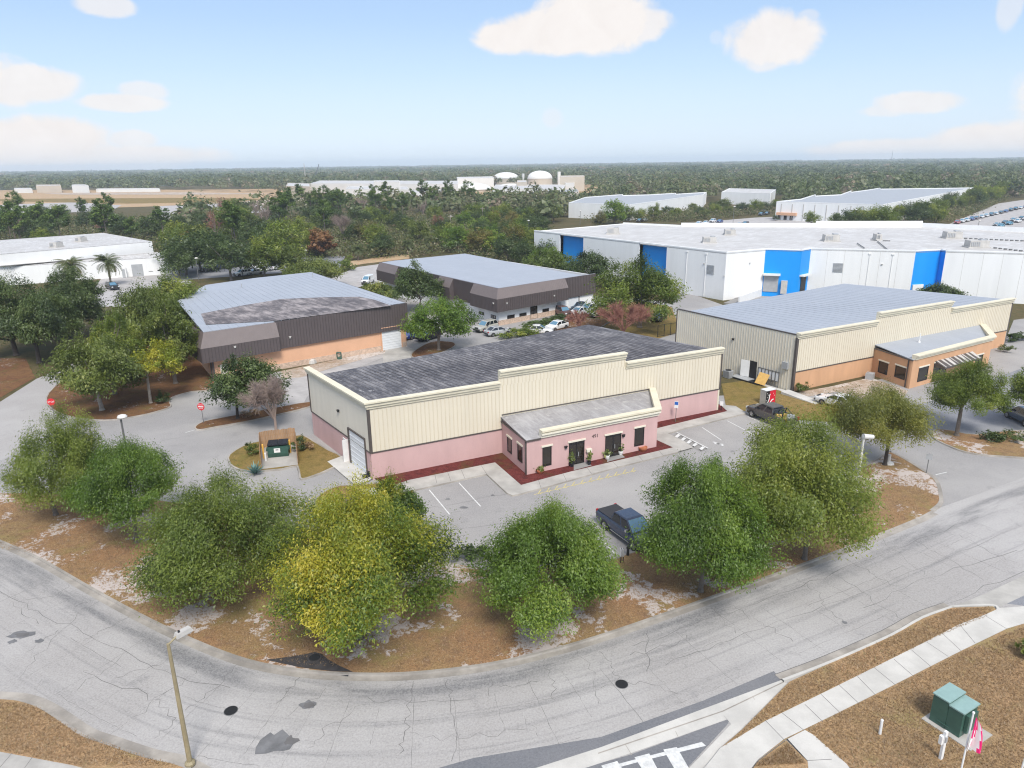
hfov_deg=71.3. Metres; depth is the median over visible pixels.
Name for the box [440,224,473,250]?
oak tree
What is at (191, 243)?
oak tree
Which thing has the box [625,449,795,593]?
oak tree
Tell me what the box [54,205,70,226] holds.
pine tree
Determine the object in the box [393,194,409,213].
pine tree
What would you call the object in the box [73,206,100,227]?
oak tree
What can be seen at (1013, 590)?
driveway apron
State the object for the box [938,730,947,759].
meter post
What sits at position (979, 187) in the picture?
oak tree
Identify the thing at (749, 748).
sidewalk
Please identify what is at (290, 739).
pothole patches
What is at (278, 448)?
dumpster
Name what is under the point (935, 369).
entrance door
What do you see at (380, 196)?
pine tree
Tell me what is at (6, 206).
pine tree
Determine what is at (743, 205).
oak tree
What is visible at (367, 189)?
building
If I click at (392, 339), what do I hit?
garage door
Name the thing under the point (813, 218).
oak tree
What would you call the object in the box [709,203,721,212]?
oak tree
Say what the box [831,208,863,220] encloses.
oak tree
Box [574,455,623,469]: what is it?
doorstep
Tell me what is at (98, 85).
sky
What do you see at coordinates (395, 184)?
building
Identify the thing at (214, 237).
oak tree
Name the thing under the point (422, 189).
pine tree
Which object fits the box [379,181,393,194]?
pine tree
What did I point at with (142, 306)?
oak tree
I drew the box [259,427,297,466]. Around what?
bin enclosure
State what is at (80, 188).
building
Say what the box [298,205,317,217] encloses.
oak tree
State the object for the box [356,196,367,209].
bare tree
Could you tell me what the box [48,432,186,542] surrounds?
oak tree
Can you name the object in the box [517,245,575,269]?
oak tree
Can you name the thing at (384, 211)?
oak tree
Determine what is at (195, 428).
exit island kerb
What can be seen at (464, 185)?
pine tree
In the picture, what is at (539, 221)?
oak tree
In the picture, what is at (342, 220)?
bare tree
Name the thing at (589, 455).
planter
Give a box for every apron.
[273,354,382,405]
[958,576,1023,608]
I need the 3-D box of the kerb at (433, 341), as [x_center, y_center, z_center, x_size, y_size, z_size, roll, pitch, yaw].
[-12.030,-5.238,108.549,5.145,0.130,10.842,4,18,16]
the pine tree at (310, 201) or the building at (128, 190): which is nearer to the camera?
the pine tree at (310, 201)
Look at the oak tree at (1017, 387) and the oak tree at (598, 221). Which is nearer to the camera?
the oak tree at (1017, 387)
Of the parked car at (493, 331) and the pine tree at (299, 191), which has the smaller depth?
the parked car at (493, 331)
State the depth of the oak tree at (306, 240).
221.55 m
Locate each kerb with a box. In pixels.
[0,451,942,680]
[0,691,210,767]
[46,325,209,420]
[194,402,309,430]
[227,435,340,480]
[314,482,414,533]
[411,341,455,356]
[414,413,746,496]
[782,604,999,681]
[931,429,1023,458]
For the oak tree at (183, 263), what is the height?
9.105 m
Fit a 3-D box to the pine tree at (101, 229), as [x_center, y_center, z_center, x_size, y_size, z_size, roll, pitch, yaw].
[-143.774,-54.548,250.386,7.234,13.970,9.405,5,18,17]
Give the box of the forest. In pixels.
[0,157,1023,225]
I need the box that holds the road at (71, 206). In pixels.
[2,193,593,216]
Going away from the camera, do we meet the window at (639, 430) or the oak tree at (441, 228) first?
the window at (639, 430)
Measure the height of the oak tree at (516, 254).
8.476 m
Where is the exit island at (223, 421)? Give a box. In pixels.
[196,402,309,428]
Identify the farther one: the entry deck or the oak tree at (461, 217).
the oak tree at (461, 217)
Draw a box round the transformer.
[929,682,980,737]
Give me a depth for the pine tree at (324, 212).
255.22 m
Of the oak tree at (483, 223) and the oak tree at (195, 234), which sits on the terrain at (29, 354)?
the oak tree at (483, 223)
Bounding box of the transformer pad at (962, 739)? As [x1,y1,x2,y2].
[921,713,992,750]
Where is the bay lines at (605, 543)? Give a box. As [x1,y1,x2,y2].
[185,416,946,552]
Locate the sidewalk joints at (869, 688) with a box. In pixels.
[765,616,1004,760]
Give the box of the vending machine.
[759,387,775,403]
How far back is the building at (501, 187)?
638.83 m
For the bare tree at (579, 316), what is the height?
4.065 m
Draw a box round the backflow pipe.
[336,352,341,359]
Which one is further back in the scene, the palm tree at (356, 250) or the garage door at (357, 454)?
the palm tree at (356, 250)
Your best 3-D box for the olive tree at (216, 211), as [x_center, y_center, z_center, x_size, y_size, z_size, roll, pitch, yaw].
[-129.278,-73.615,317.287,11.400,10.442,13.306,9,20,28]
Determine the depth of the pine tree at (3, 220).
284.91 m
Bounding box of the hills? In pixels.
[0,161,1020,189]
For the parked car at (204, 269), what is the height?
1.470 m
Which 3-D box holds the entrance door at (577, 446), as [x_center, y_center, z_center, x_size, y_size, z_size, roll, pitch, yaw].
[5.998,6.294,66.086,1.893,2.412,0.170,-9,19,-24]
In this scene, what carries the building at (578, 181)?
on the field
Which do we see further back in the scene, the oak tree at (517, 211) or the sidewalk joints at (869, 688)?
the oak tree at (517, 211)
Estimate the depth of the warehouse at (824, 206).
332.80 m
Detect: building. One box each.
[0,233,177,285]
[14,188,32,192]
[36,184,61,192]
[72,184,89,192]
[96,188,159,191]
[179,272,407,380]
[286,183,310,195]
[310,181,457,192]
[345,186,409,197]
[374,180,400,193]
[376,254,595,325]
[410,190,440,198]
[457,176,493,187]
[493,185,564,192]
[517,180,526,185]
[536,189,578,196]
[560,175,584,190]
[565,182,574,188]
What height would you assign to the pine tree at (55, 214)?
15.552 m
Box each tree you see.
[0,201,22,238]
[0,205,12,237]
[0,212,9,231]
[0,266,76,355]
[0,395,118,515]
[3,207,29,238]
[4,190,23,211]
[4,286,85,363]
[12,217,54,238]
[14,204,31,226]
[23,200,48,225]
[29,227,58,237]
[30,259,108,336]
[30,328,156,410]
[44,204,71,235]
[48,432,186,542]
[51,256,86,285]
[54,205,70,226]
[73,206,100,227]
[74,197,87,211]
[81,307,155,394]
[87,273,195,341]
[88,200,118,232]
[89,253,121,280]
[90,209,113,232]
[96,192,114,215]
[104,212,129,232]
[107,220,138,235]
[114,460,317,616]
[122,216,139,236]
[127,335,186,403]
[134,214,167,236]
[136,268,205,321]
[138,292,199,383]
[148,234,212,275]
[149,205,173,233]
[151,226,186,249]
[157,227,226,271]
[159,243,202,278]
[161,219,192,234]
[165,213,189,227]
[167,222,208,238]
[188,210,217,227]
[194,234,260,280]
[196,226,232,254]
[198,347,292,418]
[203,209,226,234]
[205,218,244,238]
[211,208,223,224]
[215,200,246,239]
[216,197,225,208]
[218,200,241,237]
[222,197,241,206]
[234,216,269,241]
[235,220,290,249]
[235,373,288,429]
[239,204,257,223]
[241,235,284,276]
[249,198,259,213]
[250,461,469,658]
[252,216,291,234]
[257,205,269,219]
[258,216,308,255]
[261,203,291,220]
[264,245,309,270]
[266,191,289,219]
[274,253,349,279]
[276,186,297,219]
[288,215,314,231]
[293,184,306,198]
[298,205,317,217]
[299,228,333,255]
[304,193,317,205]
[306,207,336,224]
[306,227,337,257]
[309,213,331,229]
[310,187,320,200]
[315,198,333,231]
[315,205,345,223]
[316,185,330,198]
[323,188,338,209]
[329,214,352,242]
[330,187,345,212]
[341,221,363,243]
[344,191,352,201]
[347,206,371,222]
[349,243,364,259]
[351,219,382,241]
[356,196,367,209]
[360,221,387,247]
[361,279,401,297]
[363,205,385,223]
[363,467,429,533]
[365,233,396,253]
[366,184,383,204]
[366,192,374,205]
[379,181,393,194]
[379,203,394,213]
[379,208,389,217]
[381,194,395,213]
[381,211,396,226]
[388,257,444,307]
[389,210,414,226]
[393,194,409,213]
[394,216,417,234]
[397,293,483,350]
[400,239,414,254]
[405,188,416,210]
[406,218,430,241]
[415,179,428,196]
[417,201,426,212]
[423,236,435,249]
[425,204,443,218]
[426,184,436,199]
[429,216,453,233]
[431,214,443,224]
[431,221,455,246]
[440,179,453,190]
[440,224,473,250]
[443,183,454,196]
[451,211,472,226]
[459,180,476,197]
[460,486,635,644]
[461,203,483,219]
[462,227,496,252]
[465,210,480,220]
[465,216,492,231]
[470,217,494,231]
[480,208,505,218]
[480,210,501,226]
[480,232,505,252]
[485,229,498,236]
[489,209,502,222]
[491,231,526,260]
[496,218,515,233]
[497,201,513,216]
[499,222,527,242]
[502,210,518,224]
[506,222,534,240]
[508,236,540,261]
[512,206,524,217]
[512,215,528,223]
[514,222,530,241]
[516,219,530,228]
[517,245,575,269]
[520,205,541,217]
[521,227,546,243]
[522,212,553,229]
[527,246,567,267]
[529,238,562,255]
[546,204,563,221]
[559,249,623,276]
[565,308,590,325]
[577,250,691,327]
[591,211,607,225]
[595,301,655,331]
[600,198,630,223]
[624,206,635,221]
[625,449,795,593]
[634,210,644,217]
[645,205,662,216]
[661,205,674,213]
[669,207,681,215]
[688,202,699,209]
[693,207,707,214]
[698,209,710,215]
[707,200,721,207]
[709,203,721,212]
[718,197,732,206]
[721,206,732,212]
[722,400,893,560]
[734,202,749,209]
[747,198,764,209]
[762,201,772,209]
[803,210,822,222]
[813,375,947,465]
[827,212,841,220]
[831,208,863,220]
[842,208,868,220]
[853,206,870,211]
[863,203,895,218]
[864,205,898,220]
[884,212,901,220]
[893,204,907,216]
[898,201,914,220]
[902,199,931,213]
[904,205,938,220]
[916,280,970,295]
[923,203,949,222]
[924,357,1018,435]
[925,196,950,210]
[937,194,954,207]
[943,191,960,200]
[953,195,967,207]
[959,189,979,198]
[961,195,975,207]
[966,184,984,195]
[968,187,991,205]
[982,185,1002,199]
[987,187,1006,198]
[996,180,1011,191]
[1004,364,1023,404]
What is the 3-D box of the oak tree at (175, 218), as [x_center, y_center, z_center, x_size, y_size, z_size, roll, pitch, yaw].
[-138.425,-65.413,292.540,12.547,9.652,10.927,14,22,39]
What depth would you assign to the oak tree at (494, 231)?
241.08 m
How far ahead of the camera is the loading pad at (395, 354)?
106.26 m
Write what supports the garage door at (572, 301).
in the mansard building at (501, 292)
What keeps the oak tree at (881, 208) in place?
on the terrain at (29, 354)
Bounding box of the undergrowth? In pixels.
[0,192,1020,262]
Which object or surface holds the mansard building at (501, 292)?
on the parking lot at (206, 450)
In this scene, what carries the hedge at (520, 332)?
on the hedge island at (597, 322)
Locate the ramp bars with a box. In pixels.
[675,432,706,449]
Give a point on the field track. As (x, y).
(171, 193)
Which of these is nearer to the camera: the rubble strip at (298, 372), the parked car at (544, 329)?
the rubble strip at (298, 372)
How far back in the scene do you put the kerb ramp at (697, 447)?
70.73 m
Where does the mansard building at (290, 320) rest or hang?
on the terrain at (29, 354)
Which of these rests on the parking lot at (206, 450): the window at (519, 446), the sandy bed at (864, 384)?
the sandy bed at (864, 384)
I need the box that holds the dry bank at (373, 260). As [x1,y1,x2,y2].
[344,254,408,266]
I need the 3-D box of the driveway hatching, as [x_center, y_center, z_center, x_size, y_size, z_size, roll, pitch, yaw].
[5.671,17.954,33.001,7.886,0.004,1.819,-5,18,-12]
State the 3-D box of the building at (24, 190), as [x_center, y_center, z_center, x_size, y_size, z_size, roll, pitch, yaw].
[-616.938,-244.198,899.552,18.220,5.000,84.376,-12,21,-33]
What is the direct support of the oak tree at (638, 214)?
on the terrain at (29, 354)
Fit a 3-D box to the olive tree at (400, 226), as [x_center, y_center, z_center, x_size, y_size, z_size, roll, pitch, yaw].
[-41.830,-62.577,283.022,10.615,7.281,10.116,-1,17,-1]
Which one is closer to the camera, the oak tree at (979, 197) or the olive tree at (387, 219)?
the olive tree at (387, 219)
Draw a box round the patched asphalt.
[440,671,780,767]
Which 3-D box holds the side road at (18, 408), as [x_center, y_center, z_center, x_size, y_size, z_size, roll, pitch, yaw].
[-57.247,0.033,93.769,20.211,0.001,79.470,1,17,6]
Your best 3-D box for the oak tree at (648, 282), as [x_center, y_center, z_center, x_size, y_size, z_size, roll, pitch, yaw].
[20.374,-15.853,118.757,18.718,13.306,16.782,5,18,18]
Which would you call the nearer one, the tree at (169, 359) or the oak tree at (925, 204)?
the tree at (169, 359)
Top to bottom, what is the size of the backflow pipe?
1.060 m
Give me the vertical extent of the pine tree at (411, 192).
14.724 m
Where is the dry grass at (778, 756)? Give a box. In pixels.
[0,474,1023,767]
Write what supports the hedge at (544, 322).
on the hedge island at (597, 322)
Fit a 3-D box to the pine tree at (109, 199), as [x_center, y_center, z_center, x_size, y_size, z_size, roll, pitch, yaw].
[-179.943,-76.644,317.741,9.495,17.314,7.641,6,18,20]
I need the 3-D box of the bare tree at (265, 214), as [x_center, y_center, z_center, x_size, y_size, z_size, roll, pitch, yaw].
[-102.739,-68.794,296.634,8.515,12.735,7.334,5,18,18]
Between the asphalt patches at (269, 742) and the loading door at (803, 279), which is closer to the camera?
the asphalt patches at (269, 742)
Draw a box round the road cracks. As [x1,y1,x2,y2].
[0,419,1023,764]
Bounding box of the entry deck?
[732,374,760,384]
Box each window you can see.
[506,434,511,453]
[516,441,522,462]
[541,444,552,466]
[634,425,645,446]
[878,359,889,374]
[894,363,906,379]
[917,364,929,381]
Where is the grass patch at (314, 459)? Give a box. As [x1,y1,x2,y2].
[229,435,339,477]
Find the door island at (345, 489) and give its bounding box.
[317,483,412,523]
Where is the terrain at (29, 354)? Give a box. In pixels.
[0,177,1023,401]
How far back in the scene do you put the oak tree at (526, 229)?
230.03 m
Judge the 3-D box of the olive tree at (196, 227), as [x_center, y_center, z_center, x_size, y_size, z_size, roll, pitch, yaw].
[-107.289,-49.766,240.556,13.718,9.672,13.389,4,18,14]
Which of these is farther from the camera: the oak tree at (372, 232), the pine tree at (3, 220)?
the pine tree at (3, 220)
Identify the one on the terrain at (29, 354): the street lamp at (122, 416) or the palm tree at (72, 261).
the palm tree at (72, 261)
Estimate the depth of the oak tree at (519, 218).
272.50 m
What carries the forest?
on the terrain at (29, 354)
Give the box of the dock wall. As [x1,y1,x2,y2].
[738,289,761,301]
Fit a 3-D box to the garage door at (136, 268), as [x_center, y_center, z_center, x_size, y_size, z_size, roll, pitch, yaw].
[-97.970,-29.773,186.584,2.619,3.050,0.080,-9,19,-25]
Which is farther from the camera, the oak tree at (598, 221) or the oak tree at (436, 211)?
the oak tree at (436, 211)
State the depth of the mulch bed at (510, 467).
66.36 m
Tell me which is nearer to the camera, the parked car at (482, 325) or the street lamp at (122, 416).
the street lamp at (122, 416)
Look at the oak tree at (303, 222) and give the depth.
274.85 m
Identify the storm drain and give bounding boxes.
[267,652,351,675]
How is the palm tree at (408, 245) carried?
on the dry bank at (373, 260)
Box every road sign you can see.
[197,403,203,422]
[926,453,932,472]
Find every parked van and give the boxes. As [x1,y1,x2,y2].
[361,274,374,283]
[583,301,596,313]
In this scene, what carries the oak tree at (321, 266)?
on the terrain at (29, 354)
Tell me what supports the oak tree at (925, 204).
on the terrain at (29, 354)
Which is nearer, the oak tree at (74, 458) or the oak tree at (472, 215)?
the oak tree at (74, 458)
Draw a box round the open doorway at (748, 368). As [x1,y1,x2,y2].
[740,359,756,378]
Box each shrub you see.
[153,389,170,401]
[239,408,260,417]
[244,442,258,454]
[291,433,305,449]
[301,440,313,448]
[336,254,357,269]
[795,382,812,390]
[998,344,1018,350]
[1015,638,1023,654]
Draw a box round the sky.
[0,0,1023,171]
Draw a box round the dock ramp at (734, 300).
[725,297,737,303]
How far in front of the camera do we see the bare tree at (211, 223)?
249.09 m
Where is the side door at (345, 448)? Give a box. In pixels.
[342,437,349,461]
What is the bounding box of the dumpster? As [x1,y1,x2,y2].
[266,438,289,457]
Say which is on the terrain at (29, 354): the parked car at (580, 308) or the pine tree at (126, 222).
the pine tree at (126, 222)
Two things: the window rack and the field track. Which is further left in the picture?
the field track
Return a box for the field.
[0,184,608,206]
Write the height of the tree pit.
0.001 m
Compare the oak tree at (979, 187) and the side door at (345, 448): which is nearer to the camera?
the side door at (345, 448)
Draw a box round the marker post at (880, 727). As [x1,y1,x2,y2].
[878,719,883,734]
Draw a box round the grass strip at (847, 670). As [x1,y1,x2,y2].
[722,606,995,746]
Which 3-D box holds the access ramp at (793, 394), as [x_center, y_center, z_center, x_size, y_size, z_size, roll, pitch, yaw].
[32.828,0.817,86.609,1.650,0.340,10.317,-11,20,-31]
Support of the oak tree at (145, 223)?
on the terrain at (29, 354)
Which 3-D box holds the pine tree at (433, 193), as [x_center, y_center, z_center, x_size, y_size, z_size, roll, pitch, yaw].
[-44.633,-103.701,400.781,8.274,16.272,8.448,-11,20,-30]
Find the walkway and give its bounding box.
[394,405,745,494]
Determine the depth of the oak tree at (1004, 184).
498.18 m
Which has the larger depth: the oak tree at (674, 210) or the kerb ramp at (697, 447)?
the oak tree at (674, 210)
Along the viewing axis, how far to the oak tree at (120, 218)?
298.60 m
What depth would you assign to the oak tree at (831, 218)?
298.58 m
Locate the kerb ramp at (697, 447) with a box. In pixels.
[673,434,705,450]
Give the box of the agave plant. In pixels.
[244,461,264,473]
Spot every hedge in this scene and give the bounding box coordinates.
[447,543,490,560]
[495,324,541,337]
[519,313,569,327]
[976,429,1006,442]
[997,428,1023,440]
[1007,331,1023,341]
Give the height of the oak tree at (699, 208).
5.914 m
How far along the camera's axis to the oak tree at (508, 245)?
197.77 m
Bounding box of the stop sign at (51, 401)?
[47,398,55,421]
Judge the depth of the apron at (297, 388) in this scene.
93.22 m
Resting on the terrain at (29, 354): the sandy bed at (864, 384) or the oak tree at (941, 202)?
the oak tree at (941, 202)
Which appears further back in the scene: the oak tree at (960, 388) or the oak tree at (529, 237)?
the oak tree at (529, 237)
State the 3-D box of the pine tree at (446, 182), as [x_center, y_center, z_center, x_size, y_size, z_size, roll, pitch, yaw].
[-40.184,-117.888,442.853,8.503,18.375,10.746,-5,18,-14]
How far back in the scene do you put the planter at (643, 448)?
69.06 m
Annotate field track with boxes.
[47,192,304,204]
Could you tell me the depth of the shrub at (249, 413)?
80.10 m
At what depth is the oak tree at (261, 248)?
177.27 m
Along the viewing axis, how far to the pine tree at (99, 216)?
244.77 m
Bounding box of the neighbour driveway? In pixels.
[1007,596,1023,605]
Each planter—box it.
[536,465,545,473]
[568,449,575,466]
[586,450,592,464]
[602,450,612,458]
[618,443,623,454]
[638,446,646,451]
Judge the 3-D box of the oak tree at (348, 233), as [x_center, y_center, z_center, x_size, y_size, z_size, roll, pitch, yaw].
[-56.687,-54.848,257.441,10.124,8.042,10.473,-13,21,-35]
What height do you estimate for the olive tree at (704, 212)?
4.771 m
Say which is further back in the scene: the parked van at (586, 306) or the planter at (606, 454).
the parked van at (586, 306)
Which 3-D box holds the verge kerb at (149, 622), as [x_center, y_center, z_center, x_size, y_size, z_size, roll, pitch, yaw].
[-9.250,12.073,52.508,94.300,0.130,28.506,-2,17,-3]
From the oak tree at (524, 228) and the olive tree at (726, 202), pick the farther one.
the olive tree at (726, 202)
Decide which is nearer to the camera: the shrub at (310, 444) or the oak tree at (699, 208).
the shrub at (310, 444)
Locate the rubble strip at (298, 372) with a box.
[281,350,384,378]
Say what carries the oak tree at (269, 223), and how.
on the terrain at (29, 354)
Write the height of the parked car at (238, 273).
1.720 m
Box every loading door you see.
[763,276,778,291]
[800,277,805,290]
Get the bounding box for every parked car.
[105,281,119,289]
[199,267,217,271]
[232,269,251,276]
[247,268,263,274]
[406,332,414,339]
[415,329,441,341]
[473,318,498,331]
[483,325,510,336]
[529,324,552,332]
[545,319,568,330]
[555,304,571,315]
[569,301,584,309]
[571,306,585,313]
[651,313,667,321]
[814,392,848,406]
[1003,406,1023,425]
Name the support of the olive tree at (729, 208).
on the terrain at (29, 354)
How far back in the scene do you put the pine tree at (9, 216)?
250.86 m
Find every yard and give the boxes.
[95,274,189,306]
[673,293,1023,367]
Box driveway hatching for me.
[601,742,705,767]
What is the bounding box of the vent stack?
[557,172,560,184]
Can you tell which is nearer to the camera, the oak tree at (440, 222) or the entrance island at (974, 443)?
the entrance island at (974, 443)
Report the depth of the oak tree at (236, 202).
377.21 m
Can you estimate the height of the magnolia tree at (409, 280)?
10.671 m
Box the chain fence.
[657,323,675,336]
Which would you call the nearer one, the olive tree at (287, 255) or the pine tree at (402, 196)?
the olive tree at (287, 255)
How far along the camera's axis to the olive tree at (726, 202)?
391.67 m
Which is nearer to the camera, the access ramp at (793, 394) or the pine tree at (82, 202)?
the access ramp at (793, 394)
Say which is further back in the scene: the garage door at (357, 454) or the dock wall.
the dock wall
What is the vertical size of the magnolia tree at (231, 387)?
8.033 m
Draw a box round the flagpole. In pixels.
[961,711,982,767]
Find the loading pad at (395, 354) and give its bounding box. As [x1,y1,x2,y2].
[383,346,413,362]
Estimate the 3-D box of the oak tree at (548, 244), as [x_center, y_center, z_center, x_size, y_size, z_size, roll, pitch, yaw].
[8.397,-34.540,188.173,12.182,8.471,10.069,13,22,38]
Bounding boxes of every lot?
[0,296,1023,567]
[168,256,344,279]
[710,200,1023,226]
[915,368,1023,433]
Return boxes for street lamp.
[117,414,126,441]
[166,625,195,767]
[854,434,874,494]
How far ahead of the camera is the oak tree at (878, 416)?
61.97 m
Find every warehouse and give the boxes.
[303,325,724,479]
[534,221,1023,303]
[568,192,706,220]
[675,284,1016,390]
[721,188,775,204]
[775,188,971,221]
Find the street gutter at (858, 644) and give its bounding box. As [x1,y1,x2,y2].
[775,603,948,678]
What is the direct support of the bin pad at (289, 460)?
on the grass patch at (314, 459)
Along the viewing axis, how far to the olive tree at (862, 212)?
273.89 m
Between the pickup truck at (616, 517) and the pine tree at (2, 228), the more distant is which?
the pine tree at (2, 228)
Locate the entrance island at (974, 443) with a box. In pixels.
[933,429,1023,456]
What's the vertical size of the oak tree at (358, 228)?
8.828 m
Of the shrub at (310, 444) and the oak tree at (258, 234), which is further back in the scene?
the oak tree at (258, 234)
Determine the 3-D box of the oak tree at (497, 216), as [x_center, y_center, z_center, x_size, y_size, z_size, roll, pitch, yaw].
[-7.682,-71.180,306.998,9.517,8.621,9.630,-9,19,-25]
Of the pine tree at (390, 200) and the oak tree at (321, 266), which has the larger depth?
the pine tree at (390, 200)
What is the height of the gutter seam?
0.004 m
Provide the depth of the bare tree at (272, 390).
74.32 m
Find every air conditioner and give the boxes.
[723,369,733,378]
[865,372,874,379]
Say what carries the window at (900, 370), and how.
in the warehouse at (908, 339)
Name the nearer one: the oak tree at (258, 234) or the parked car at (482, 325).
the parked car at (482, 325)
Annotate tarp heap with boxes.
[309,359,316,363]
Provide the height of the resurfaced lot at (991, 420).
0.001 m
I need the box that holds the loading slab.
[327,456,376,493]
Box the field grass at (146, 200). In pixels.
[0,197,567,202]
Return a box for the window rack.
[757,367,779,387]
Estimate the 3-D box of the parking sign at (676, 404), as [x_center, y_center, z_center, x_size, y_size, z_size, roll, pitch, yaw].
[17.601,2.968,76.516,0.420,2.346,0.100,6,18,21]
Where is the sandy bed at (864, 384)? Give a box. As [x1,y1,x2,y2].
[797,379,907,397]
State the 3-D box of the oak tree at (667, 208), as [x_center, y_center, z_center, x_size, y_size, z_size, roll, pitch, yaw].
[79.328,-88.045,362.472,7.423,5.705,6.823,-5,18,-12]
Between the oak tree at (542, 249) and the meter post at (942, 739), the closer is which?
the meter post at (942, 739)
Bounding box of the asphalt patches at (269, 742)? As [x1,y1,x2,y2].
[6,462,846,753]
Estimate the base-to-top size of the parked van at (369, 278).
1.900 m
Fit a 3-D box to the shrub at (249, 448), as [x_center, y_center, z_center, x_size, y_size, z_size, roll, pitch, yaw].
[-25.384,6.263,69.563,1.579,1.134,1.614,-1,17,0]
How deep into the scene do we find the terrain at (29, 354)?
222.98 m
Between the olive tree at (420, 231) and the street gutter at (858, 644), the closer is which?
the street gutter at (858, 644)
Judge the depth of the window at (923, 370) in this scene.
88.00 m
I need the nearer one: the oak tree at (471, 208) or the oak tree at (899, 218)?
the oak tree at (899, 218)
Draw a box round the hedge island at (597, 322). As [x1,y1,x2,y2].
[526,318,608,335]
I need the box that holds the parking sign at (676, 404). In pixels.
[674,401,678,421]
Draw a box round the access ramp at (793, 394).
[762,384,818,403]
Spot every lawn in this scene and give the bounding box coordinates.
[0,699,182,767]
[586,302,675,337]
[722,381,835,421]
[753,624,1023,767]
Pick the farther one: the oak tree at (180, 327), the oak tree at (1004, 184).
the oak tree at (1004, 184)
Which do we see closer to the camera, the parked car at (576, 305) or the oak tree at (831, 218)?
the parked car at (576, 305)
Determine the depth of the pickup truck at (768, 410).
76.03 m
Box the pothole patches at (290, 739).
[15,633,314,744]
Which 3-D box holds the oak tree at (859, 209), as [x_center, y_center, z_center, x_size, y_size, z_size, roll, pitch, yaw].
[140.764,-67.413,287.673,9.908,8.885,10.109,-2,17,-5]
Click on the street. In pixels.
(738, 656)
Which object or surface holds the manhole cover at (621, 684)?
on the street
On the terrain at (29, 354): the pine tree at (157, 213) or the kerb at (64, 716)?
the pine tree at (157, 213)
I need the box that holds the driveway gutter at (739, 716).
[537,680,787,767]
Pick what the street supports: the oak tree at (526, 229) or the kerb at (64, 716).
the kerb at (64, 716)
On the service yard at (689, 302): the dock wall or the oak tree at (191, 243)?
the dock wall
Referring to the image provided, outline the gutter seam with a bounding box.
[776,602,943,679]
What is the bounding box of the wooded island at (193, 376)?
[47,325,213,419]
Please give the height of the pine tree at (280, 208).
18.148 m
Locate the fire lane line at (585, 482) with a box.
[534,468,635,494]
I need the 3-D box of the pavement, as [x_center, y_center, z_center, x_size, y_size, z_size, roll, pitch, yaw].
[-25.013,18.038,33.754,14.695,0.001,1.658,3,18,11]
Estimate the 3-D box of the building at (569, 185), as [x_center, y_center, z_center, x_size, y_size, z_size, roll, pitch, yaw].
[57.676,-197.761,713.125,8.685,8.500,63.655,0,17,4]
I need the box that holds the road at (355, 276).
[331,264,381,286]
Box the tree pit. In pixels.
[412,341,454,356]
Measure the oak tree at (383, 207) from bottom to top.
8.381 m
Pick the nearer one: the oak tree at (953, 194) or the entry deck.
the entry deck
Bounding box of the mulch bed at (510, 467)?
[375,404,726,484]
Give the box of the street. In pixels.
[0,478,1023,767]
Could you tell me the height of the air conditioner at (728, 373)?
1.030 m
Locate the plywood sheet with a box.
[755,372,769,384]
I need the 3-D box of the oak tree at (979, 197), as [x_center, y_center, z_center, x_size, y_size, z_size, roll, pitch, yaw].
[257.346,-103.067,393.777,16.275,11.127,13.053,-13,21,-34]
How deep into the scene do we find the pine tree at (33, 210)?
263.62 m
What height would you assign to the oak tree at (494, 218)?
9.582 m
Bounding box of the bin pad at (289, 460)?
[261,445,297,468]
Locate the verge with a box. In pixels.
[0,452,938,672]
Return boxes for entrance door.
[530,306,536,318]
[568,438,585,465]
[604,431,622,456]
[932,362,945,380]
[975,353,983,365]
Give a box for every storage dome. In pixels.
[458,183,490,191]
[494,172,518,183]
[527,171,551,184]
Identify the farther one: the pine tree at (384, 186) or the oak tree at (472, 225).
the pine tree at (384, 186)
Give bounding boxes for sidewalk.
[704,606,1023,767]
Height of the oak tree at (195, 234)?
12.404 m
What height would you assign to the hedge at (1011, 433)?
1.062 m
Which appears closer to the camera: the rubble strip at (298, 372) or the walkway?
the walkway
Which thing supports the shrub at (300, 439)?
on the grass patch at (314, 459)
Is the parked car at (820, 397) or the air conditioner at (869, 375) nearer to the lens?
the parked car at (820, 397)
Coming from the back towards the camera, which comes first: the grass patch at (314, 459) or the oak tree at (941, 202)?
the oak tree at (941, 202)
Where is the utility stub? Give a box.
[882,454,893,465]
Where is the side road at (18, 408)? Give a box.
[0,331,147,459]
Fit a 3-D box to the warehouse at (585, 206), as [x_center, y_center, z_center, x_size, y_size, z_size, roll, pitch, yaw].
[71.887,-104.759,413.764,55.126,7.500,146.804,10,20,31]
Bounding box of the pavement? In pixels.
[0,752,80,767]
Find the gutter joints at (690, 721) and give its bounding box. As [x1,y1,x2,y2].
[598,681,783,754]
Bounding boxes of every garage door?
[131,264,143,275]
[347,427,367,473]
[380,325,402,350]
[569,297,578,310]
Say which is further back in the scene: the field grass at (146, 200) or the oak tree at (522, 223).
the field grass at (146, 200)
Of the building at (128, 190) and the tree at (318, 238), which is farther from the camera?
the building at (128, 190)
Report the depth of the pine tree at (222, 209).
252.49 m
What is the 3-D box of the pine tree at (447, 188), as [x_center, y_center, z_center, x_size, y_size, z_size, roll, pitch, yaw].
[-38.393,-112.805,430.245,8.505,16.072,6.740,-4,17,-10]
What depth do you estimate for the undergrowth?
296.50 m
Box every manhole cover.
[224,706,237,715]
[615,679,627,688]
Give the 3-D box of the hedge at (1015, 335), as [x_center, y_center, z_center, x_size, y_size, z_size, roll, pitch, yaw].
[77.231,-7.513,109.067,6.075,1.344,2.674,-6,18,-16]
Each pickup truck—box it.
[596,503,660,552]
[746,402,798,426]
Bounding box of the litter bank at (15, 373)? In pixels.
[0,358,34,397]

